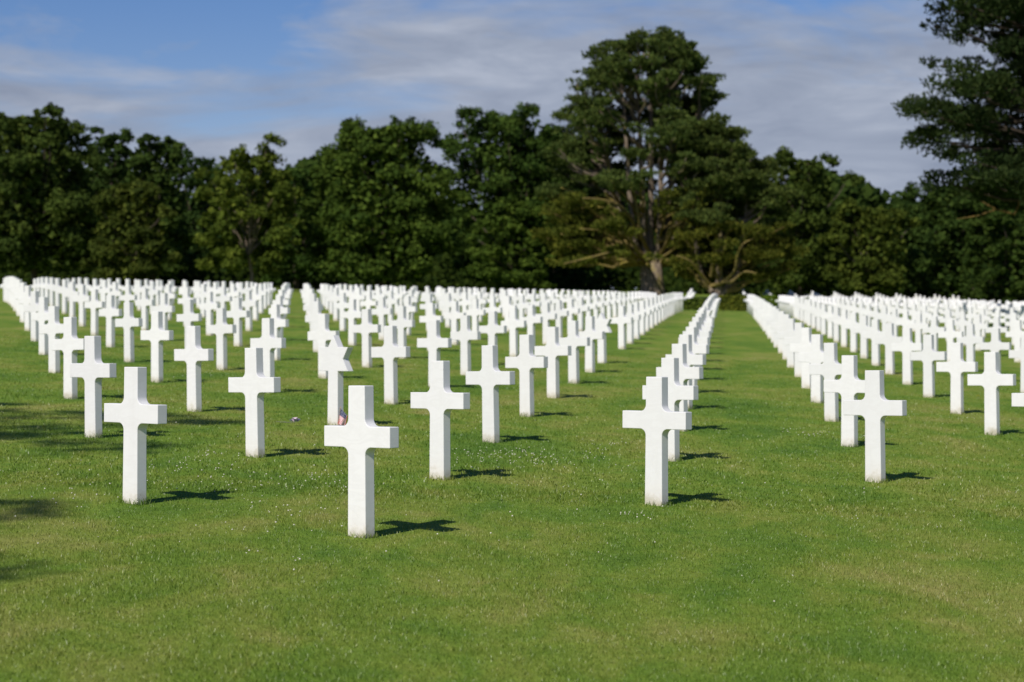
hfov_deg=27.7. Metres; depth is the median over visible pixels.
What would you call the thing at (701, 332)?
cross headstone
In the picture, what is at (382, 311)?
cross headstone
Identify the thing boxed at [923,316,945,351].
cross headstone
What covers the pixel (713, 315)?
cross headstone
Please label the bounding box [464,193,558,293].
oak tree
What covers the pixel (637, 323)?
cross headstone
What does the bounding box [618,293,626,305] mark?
cross headstone
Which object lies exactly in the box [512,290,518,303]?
cross headstone
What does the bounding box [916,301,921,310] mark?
cross headstone
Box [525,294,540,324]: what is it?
cross headstone
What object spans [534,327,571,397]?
cross headstone
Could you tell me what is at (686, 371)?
cross headstone
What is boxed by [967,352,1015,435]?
cross headstone
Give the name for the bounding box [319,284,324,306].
cross headstone
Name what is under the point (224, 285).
cross headstone
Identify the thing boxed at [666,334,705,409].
cross headstone
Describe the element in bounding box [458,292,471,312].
cross headstone
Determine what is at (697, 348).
cross headstone
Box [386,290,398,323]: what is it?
cross headstone
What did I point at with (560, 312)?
cross headstone
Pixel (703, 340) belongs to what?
cross headstone
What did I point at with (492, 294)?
cross headstone
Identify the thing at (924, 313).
cross headstone
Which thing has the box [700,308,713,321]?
cross headstone
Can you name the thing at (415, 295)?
cross headstone
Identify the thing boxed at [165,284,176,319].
cross headstone
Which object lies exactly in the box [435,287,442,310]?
cross headstone
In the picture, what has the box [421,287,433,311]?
cross headstone
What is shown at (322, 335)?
cross headstone
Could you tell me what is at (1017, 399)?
cross headstone
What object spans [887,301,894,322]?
cross headstone
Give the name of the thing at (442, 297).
cross headstone
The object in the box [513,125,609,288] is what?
oak tree
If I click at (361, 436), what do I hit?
cross headstone
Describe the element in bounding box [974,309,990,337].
cross headstone
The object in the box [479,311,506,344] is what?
cross headstone
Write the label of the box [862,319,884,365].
cross headstone
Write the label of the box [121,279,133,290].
cross headstone
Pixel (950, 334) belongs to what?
cross headstone
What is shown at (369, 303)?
cross headstone
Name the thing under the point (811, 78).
sky
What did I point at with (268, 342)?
cross headstone
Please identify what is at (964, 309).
cross headstone
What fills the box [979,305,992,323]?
cross headstone
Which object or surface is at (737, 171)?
pine tree
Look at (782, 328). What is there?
cross headstone
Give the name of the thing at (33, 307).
cross headstone
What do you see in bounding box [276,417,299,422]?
cut flower
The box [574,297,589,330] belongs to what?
cross headstone
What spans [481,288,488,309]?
cross headstone
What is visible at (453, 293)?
cross headstone
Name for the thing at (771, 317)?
cross headstone
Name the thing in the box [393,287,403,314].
cross headstone
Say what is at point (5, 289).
cross headstone
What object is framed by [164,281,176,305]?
cross headstone
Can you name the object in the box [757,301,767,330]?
cross headstone
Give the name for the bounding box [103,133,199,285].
oak tree
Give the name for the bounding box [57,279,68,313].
cross headstone
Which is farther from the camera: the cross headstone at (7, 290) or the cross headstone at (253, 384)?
the cross headstone at (7, 290)
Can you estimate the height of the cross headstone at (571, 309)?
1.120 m
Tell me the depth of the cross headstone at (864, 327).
48.38 m
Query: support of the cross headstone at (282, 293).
on the lawn ground at (740, 335)
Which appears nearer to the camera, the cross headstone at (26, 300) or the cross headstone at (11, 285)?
the cross headstone at (26, 300)
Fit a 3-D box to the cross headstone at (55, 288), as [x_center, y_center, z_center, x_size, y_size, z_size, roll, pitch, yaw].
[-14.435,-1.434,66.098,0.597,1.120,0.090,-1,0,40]
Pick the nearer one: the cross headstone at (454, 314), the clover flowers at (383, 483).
the clover flowers at (383, 483)
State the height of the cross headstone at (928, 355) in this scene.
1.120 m
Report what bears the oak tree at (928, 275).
on the lawn ground at (740, 335)
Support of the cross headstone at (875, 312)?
on the lawn ground at (740, 335)
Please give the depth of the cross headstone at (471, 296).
81.13 m
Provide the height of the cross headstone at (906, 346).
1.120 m
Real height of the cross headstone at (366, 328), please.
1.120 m
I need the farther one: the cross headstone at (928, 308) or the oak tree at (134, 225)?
the oak tree at (134, 225)
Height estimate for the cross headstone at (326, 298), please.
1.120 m
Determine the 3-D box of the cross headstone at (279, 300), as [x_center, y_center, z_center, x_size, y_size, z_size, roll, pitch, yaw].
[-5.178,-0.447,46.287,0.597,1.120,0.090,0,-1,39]
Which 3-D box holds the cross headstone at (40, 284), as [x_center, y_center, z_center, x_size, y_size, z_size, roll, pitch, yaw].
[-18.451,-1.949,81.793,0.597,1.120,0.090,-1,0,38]
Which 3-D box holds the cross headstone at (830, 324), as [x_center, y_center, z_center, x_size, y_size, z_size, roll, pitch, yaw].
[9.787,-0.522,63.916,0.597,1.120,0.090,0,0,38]
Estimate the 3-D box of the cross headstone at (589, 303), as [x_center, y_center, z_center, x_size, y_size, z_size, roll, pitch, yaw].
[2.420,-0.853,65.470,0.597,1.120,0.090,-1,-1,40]
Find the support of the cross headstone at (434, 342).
on the lawn ground at (740, 335)
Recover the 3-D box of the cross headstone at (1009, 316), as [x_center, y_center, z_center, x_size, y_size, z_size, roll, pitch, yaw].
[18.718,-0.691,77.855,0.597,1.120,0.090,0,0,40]
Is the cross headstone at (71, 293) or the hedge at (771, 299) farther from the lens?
the hedge at (771, 299)
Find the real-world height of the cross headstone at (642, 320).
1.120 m
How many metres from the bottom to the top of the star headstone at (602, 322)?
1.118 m
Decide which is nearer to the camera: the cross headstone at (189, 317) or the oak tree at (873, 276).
the cross headstone at (189, 317)
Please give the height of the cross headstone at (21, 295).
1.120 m
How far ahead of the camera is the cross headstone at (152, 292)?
63.31 m
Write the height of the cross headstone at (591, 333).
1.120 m
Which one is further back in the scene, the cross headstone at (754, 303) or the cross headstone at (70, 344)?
the cross headstone at (754, 303)
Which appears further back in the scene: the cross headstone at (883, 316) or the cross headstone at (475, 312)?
the cross headstone at (883, 316)
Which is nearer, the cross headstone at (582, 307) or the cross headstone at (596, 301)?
the cross headstone at (582, 307)
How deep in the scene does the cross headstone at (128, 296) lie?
54.20 m
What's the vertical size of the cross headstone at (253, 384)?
1.120 m
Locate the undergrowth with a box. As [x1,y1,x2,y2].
[0,246,956,301]
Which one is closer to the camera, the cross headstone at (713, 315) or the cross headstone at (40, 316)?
the cross headstone at (40, 316)
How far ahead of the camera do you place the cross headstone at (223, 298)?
56.73 m
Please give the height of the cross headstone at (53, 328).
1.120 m
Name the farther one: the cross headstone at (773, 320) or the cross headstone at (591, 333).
the cross headstone at (773, 320)
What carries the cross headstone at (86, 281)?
on the lawn ground at (740, 335)
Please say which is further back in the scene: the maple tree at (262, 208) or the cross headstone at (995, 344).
the maple tree at (262, 208)
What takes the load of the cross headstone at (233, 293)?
on the lawn ground at (740, 335)
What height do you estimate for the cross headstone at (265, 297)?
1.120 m
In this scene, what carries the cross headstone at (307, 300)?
on the lawn ground at (740, 335)
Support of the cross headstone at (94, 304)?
on the lawn ground at (740, 335)
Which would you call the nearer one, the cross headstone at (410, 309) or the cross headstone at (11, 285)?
the cross headstone at (410, 309)
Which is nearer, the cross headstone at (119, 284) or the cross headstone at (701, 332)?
the cross headstone at (701, 332)
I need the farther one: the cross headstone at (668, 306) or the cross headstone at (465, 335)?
the cross headstone at (668, 306)
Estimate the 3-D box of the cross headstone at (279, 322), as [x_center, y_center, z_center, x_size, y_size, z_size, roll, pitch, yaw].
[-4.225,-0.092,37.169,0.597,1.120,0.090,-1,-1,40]
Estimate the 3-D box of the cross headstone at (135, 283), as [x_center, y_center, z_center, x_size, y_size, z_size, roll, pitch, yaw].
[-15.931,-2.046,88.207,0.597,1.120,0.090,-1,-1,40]
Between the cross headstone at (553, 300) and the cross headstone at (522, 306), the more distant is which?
the cross headstone at (553, 300)
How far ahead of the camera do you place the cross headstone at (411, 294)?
65.60 m
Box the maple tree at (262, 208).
[191,132,306,287]
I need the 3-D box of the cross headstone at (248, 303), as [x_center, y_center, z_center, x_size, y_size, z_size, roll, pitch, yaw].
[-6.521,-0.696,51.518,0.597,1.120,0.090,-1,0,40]
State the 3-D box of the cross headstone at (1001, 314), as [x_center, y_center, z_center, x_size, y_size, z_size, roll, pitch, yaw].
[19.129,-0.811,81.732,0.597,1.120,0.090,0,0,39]
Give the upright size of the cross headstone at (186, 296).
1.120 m
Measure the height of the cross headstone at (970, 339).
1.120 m
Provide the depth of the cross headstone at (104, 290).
64.67 m
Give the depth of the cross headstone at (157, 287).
77.67 m
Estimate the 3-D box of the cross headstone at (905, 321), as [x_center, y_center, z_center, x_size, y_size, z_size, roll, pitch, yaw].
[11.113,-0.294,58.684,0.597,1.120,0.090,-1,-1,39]
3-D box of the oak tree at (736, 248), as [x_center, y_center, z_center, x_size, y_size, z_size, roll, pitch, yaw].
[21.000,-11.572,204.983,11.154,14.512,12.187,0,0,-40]
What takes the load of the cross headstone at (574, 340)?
on the lawn ground at (740, 335)
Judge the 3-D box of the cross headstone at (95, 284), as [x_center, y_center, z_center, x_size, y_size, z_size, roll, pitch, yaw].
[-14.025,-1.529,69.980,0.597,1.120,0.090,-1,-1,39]
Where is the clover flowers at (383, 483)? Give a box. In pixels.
[0,375,974,601]
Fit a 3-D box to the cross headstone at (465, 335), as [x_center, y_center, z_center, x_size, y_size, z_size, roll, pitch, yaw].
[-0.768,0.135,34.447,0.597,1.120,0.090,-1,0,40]
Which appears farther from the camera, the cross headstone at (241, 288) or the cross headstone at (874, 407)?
the cross headstone at (241, 288)
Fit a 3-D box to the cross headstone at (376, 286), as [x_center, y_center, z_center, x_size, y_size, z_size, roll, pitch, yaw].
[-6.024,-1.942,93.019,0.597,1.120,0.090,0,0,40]
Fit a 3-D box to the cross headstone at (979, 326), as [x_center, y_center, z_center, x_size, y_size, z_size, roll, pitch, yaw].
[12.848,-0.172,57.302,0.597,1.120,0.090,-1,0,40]
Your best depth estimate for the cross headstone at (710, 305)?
66.56 m
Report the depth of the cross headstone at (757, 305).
80.79 m
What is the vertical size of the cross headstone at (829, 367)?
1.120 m
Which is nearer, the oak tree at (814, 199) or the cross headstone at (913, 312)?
the cross headstone at (913, 312)
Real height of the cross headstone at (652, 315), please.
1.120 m
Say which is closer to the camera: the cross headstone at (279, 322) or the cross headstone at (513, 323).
the cross headstone at (279, 322)
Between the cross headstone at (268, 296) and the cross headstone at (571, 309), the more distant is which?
the cross headstone at (268, 296)
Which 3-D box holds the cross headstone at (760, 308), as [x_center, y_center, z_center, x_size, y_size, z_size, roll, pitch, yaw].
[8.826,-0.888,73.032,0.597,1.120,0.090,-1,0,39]
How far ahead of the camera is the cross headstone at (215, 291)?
71.09 m
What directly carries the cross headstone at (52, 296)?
on the lawn ground at (740, 335)
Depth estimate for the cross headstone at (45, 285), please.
76.52 m
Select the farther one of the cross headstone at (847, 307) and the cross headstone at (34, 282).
the cross headstone at (34, 282)
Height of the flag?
0.256 m
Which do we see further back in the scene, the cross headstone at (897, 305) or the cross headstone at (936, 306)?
the cross headstone at (936, 306)
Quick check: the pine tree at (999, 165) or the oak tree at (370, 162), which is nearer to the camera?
the pine tree at (999, 165)
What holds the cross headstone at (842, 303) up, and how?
on the lawn ground at (740, 335)
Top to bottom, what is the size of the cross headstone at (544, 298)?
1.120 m
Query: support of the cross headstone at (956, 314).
on the lawn ground at (740, 335)
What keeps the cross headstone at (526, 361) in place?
on the lawn ground at (740, 335)
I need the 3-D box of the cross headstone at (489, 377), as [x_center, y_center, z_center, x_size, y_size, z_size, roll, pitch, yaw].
[-0.222,0.605,21.459,0.597,1.120,0.090,-1,0,40]
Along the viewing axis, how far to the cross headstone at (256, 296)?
60.59 m
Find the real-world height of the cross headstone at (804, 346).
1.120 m
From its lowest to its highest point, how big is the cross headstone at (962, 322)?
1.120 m
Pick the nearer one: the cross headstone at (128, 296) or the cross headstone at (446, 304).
the cross headstone at (128, 296)
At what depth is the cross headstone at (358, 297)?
67.00 m
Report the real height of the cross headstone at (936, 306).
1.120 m
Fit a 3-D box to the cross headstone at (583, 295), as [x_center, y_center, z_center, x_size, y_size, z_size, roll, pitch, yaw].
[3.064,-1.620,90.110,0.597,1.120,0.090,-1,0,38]
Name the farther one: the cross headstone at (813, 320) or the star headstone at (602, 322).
the cross headstone at (813, 320)
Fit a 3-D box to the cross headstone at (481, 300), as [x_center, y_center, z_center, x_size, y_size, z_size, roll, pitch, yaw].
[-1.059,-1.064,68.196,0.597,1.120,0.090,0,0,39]
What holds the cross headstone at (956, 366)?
on the lawn ground at (740, 335)
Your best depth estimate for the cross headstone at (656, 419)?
16.17 m
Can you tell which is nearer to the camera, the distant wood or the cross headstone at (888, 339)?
the cross headstone at (888, 339)
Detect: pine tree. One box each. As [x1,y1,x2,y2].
[530,24,741,294]
[663,116,809,295]
[891,0,1023,218]
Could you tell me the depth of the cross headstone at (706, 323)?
47.16 m
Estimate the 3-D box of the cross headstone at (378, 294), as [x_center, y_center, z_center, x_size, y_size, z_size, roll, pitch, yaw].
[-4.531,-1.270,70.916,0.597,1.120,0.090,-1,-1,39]
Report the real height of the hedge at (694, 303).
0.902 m
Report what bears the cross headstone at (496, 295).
on the lawn ground at (740, 335)
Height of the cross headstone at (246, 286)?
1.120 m
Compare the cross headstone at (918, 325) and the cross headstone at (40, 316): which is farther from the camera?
the cross headstone at (918, 325)
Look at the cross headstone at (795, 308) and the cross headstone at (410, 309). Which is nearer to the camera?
the cross headstone at (410, 309)
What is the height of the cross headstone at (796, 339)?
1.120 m
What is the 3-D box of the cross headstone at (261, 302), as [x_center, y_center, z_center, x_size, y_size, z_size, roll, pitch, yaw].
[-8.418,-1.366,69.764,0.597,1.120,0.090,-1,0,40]
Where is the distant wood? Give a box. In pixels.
[7,150,1023,296]
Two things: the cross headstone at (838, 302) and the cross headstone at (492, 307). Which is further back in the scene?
the cross headstone at (838, 302)
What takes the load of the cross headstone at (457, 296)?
on the lawn ground at (740, 335)
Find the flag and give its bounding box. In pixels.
[338,406,346,424]
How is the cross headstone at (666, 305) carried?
on the lawn ground at (740, 335)
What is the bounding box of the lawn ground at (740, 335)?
[0,285,1023,681]
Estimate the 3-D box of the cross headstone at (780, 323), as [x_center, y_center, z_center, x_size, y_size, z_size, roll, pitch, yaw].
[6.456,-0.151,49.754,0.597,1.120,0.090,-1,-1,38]
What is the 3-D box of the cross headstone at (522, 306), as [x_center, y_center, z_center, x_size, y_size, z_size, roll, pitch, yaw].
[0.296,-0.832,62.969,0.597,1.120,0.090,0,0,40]
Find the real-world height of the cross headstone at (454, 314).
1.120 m
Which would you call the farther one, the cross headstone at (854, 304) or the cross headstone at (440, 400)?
the cross headstone at (854, 304)
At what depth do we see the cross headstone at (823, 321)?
67.77 m
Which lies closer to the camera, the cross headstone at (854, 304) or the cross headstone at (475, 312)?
the cross headstone at (475, 312)
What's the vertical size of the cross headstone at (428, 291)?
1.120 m
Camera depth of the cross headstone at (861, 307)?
78.03 m
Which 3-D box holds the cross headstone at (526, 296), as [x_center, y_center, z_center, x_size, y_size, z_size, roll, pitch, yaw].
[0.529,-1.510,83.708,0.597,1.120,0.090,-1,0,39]
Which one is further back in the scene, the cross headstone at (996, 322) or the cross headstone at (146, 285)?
the cross headstone at (146, 285)
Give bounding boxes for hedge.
[683,297,706,309]
[718,293,746,310]
[760,294,808,308]
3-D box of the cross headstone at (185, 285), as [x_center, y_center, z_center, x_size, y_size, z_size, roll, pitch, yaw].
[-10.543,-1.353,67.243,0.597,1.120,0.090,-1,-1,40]
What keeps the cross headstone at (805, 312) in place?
on the lawn ground at (740, 335)
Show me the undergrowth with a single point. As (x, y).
(671, 285)
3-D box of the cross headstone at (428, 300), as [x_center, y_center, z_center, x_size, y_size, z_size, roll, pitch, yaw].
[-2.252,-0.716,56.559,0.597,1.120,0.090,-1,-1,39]
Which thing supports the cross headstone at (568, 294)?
on the lawn ground at (740, 335)
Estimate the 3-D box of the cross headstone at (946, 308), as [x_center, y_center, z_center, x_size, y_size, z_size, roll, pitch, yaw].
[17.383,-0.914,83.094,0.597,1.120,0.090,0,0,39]
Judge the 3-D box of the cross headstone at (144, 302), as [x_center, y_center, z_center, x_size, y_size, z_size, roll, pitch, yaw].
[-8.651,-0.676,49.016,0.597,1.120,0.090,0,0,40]
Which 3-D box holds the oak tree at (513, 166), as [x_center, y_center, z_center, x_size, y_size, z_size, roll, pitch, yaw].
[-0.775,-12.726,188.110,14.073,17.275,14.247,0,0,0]
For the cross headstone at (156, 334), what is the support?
on the lawn ground at (740, 335)
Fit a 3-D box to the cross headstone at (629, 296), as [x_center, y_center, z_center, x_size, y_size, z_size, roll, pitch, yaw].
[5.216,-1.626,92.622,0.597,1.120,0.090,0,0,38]
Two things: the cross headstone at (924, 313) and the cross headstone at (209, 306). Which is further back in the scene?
the cross headstone at (924, 313)
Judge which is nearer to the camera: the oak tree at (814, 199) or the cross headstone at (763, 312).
the cross headstone at (763, 312)
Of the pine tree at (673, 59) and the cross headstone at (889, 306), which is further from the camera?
the pine tree at (673, 59)
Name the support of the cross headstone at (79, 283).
on the lawn ground at (740, 335)
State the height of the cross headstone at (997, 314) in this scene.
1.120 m
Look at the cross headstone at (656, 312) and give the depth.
71.81 m
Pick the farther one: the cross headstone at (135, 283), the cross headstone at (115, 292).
the cross headstone at (135, 283)
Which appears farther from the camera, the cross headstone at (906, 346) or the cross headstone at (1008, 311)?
the cross headstone at (1008, 311)
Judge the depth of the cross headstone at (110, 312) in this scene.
39.85 m
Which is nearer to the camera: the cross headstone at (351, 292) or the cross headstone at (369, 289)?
the cross headstone at (351, 292)
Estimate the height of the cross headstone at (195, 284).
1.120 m
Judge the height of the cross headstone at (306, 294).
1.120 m
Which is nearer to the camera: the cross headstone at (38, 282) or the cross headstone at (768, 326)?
the cross headstone at (768, 326)
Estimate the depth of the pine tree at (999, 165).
83.96 m
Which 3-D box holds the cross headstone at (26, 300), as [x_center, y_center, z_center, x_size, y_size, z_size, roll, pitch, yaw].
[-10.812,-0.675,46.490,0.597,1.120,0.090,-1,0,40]
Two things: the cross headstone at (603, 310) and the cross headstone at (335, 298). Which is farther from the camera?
the cross headstone at (603, 310)
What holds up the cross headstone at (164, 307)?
on the lawn ground at (740, 335)
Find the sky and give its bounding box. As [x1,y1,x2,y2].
[0,0,1021,288]
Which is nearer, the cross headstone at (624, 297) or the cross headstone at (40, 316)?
the cross headstone at (40, 316)
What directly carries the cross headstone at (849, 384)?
on the lawn ground at (740, 335)
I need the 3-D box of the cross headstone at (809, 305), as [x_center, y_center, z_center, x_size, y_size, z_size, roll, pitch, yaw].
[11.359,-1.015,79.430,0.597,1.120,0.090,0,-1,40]
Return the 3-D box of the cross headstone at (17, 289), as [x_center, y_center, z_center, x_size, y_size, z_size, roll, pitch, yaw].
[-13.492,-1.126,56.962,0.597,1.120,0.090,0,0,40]
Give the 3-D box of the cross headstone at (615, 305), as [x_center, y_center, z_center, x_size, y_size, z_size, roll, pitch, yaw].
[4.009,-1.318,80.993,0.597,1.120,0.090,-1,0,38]
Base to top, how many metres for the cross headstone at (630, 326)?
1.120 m
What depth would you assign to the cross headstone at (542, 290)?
91.43 m
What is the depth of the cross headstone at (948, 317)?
65.05 m
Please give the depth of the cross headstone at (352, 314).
44.90 m
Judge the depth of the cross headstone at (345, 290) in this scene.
85.25 m
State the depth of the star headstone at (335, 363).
22.77 m
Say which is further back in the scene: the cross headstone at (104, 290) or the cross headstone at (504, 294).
the cross headstone at (504, 294)
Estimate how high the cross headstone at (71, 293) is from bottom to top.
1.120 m
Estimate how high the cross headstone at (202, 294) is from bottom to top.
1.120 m
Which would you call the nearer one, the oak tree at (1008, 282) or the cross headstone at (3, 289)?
the cross headstone at (3, 289)
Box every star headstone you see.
[318,335,352,424]
[595,313,611,362]
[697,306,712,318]
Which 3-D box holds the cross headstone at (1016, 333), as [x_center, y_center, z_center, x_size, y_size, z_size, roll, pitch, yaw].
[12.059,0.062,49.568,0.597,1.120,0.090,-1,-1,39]
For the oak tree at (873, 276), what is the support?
on the lawn ground at (740, 335)
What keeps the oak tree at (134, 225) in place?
on the lawn ground at (740, 335)
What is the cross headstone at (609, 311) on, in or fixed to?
on the lawn ground at (740, 335)
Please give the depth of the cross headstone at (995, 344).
39.23 m
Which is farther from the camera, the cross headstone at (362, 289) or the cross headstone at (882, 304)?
the cross headstone at (882, 304)
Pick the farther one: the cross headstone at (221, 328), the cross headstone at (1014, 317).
the cross headstone at (1014, 317)
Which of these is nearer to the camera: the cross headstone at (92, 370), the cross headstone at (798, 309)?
the cross headstone at (92, 370)
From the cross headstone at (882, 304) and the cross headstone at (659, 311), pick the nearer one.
the cross headstone at (659, 311)
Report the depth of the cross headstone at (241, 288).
74.95 m
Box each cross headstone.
[0,278,4,300]
[1,277,6,301]
[3,277,8,302]
[5,276,12,304]
[7,277,15,307]
[9,278,18,310]
[11,279,21,315]
[14,282,25,321]
[18,286,31,330]
[24,291,38,340]
[30,279,36,290]
[31,297,48,354]
[34,278,40,296]
[37,277,44,296]
[39,306,63,372]
[41,277,49,303]
[46,277,54,305]
[51,278,61,309]
[52,317,83,398]
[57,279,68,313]
[64,282,78,316]
[70,336,115,437]
[73,285,90,326]
[75,278,83,303]
[84,278,92,295]
[84,289,104,335]
[88,279,101,290]
[98,279,102,300]
[98,280,111,308]
[99,295,121,346]
[104,367,166,503]
[107,279,111,288]
[107,282,122,316]
[115,302,142,361]
[116,279,123,304]
[119,285,136,301]
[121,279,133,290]
[133,280,143,310]
[134,279,137,302]
[135,288,154,329]
[141,311,173,382]
[142,279,149,298]
[148,282,159,313]
[153,293,174,340]
[155,280,163,305]
[160,280,165,292]
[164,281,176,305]
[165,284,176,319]
[174,326,213,411]
[177,299,201,347]
[178,288,195,326]
[179,282,192,312]
[191,281,196,303]
[193,281,200,307]
[196,284,205,316]
[199,292,219,335]
[206,281,212,291]
[207,308,235,369]
[209,282,219,310]
[215,287,231,307]
[218,281,229,291]
[226,284,240,310]
[227,297,249,345]
[228,348,280,457]
[236,282,244,309]
[242,290,257,330]
[244,282,252,291]
[250,318,285,376]
[252,286,263,319]
[258,283,267,313]
[263,283,271,308]
[267,283,273,305]
[269,296,289,337]
[271,304,288,359]
[272,290,290,318]
[276,286,291,317]
[283,284,291,307]
[301,286,310,314]
[303,289,319,323]
[303,294,322,331]
[305,301,321,351]
[308,314,339,378]
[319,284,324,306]
[321,284,329,309]
[324,385,398,537]
[325,285,333,313]
[328,288,339,320]
[333,293,348,330]
[340,284,348,308]
[341,299,361,345]
[346,285,355,298]
[351,287,365,318]
[352,309,380,367]
[360,285,365,307]
[360,291,377,320]
[363,286,375,294]
[371,326,409,404]
[372,285,382,306]
[372,287,385,315]
[372,297,392,339]
[381,286,387,307]
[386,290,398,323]
[389,306,414,358]
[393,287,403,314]
[399,286,406,305]
[403,290,418,319]
[404,296,417,334]
[406,287,418,312]
[411,361,469,479]
[417,320,451,387]
[419,303,442,350]
[420,294,437,330]
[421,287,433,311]
[421,289,435,315]
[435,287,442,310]
[437,289,446,316]
[439,293,450,327]
[444,301,465,344]
[450,315,480,374]
[451,287,455,300]
[452,288,461,312]
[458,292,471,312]
[465,299,485,330]
[466,345,514,442]
[468,288,476,309]
[477,291,486,321]
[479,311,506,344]
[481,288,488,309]
[483,297,501,312]
[487,291,499,302]
[489,288,498,297]
[498,290,511,317]
[499,296,516,330]
[501,307,526,356]
[505,335,547,416]
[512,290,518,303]
[513,295,529,327]
[519,305,542,349]
[523,290,529,314]
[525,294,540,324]
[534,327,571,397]
[535,302,556,343]
[537,293,551,311]
[540,289,547,311]
[547,292,559,319]
[550,301,568,337]
[559,292,567,317]
[559,321,589,383]
[562,299,579,334]
[565,291,575,303]
[574,291,582,314]
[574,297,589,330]
[579,316,604,372]
[580,291,585,313]
[584,296,596,315]
[592,295,603,318]
[599,294,610,317]
[606,293,615,318]
[610,306,632,348]
[612,293,621,317]
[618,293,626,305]
[622,292,630,314]
[623,377,691,506]
[625,304,640,343]
[626,302,645,338]
[627,292,634,303]
[639,301,651,334]
[642,358,697,461]
[644,299,655,330]
[649,298,659,327]
[653,296,662,324]
[656,344,702,430]
[657,295,665,322]
[661,295,669,320]
[663,294,671,318]
[666,293,673,316]
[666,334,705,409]
[670,293,675,315]
[672,293,677,314]
[678,322,709,379]
[683,317,710,366]
[686,327,708,385]
[696,314,712,354]
[697,303,715,317]
[698,310,713,327]
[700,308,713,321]
[706,300,716,309]
[750,296,757,319]
[752,298,761,322]
[754,299,763,325]
[755,300,765,327]
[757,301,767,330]
[760,303,770,334]
[761,305,772,337]
[764,306,776,342]
[766,309,780,347]
[770,311,784,352]
[774,314,790,359]
[778,318,794,367]
[784,323,803,376]
[790,297,796,318]
[790,327,823,388]
[792,297,799,319]
[796,298,803,321]
[798,334,823,402]
[799,299,807,323]
[802,300,811,325]
[806,301,815,328]
[809,343,841,421]
[811,302,826,331]
[815,304,827,334]
[821,306,833,337]
[824,355,864,446]
[827,307,840,341]
[833,298,840,316]
[834,310,849,346]
[837,299,846,309]
[842,300,851,318]
[843,313,859,351]
[843,370,906,482]
[848,301,858,312]
[852,315,870,358]
[854,302,865,322]
[861,303,873,326]
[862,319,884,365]
[868,305,881,318]
[875,323,901,373]
[876,307,891,331]
[879,300,886,321]
[885,309,902,336]
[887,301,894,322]
[890,302,902,325]
[891,328,922,384]
[896,311,914,327]
[898,303,911,313]
[908,314,929,342]
[909,304,921,330]
[910,335,946,397]
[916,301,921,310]
[916,306,932,334]
[921,302,932,323]
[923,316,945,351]
[927,308,944,320]
[930,303,943,326]
[936,343,977,413]
[938,320,963,361]
[939,310,957,340]
[940,304,953,326]
[951,305,959,330]
[954,312,972,345]
[957,324,984,361]
[960,302,967,320]
[966,307,974,320]
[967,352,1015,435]
[973,303,979,323]
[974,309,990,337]
[975,314,988,350]
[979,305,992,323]
[980,328,1010,372]
[985,317,1007,333]
[989,310,1006,338]
[991,306,1005,325]
[1004,304,1016,326]
[1004,308,1019,330]
[1005,313,1023,344]
[1006,320,1023,361]
[1009,334,1023,392]
[1012,393,1023,406]
[1016,306,1023,328]
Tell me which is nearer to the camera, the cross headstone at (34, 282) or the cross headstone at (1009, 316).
the cross headstone at (1009, 316)
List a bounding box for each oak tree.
[0,102,109,284]
[69,126,134,269]
[79,178,181,285]
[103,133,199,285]
[163,148,243,281]
[259,163,344,289]
[293,115,471,287]
[433,101,569,283]
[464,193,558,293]
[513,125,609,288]
[672,178,772,294]
[733,145,865,296]
[817,197,921,301]
[893,181,1023,300]
[959,211,1023,304]
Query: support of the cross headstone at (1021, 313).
on the lawn ground at (740, 335)
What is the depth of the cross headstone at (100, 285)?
89.54 m
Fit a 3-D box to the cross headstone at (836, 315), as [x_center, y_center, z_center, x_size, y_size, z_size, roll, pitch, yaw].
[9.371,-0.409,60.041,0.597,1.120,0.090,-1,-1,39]
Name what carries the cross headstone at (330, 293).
on the lawn ground at (740, 335)
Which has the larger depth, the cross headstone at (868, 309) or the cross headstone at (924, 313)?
the cross headstone at (868, 309)
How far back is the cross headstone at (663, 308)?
79.56 m
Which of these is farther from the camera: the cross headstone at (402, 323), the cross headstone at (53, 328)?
the cross headstone at (402, 323)
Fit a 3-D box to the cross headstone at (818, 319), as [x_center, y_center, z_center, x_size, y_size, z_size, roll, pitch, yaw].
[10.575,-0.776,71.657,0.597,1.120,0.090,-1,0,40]
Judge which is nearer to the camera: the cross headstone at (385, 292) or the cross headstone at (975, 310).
the cross headstone at (385, 292)
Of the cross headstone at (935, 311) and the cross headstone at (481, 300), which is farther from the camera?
the cross headstone at (935, 311)
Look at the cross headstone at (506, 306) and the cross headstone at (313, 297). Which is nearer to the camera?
the cross headstone at (313, 297)
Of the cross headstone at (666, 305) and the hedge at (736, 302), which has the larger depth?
the hedge at (736, 302)
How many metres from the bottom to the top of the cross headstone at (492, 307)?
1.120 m
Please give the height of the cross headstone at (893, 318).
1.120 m
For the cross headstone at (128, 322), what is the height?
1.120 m
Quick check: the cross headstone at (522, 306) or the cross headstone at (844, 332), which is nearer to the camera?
the cross headstone at (844, 332)
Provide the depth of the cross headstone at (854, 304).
81.92 m
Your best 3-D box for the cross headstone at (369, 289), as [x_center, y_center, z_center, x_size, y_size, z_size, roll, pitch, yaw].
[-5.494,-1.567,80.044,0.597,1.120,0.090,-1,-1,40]
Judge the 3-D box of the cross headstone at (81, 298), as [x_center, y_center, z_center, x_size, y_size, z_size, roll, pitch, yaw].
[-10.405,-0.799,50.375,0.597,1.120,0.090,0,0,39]

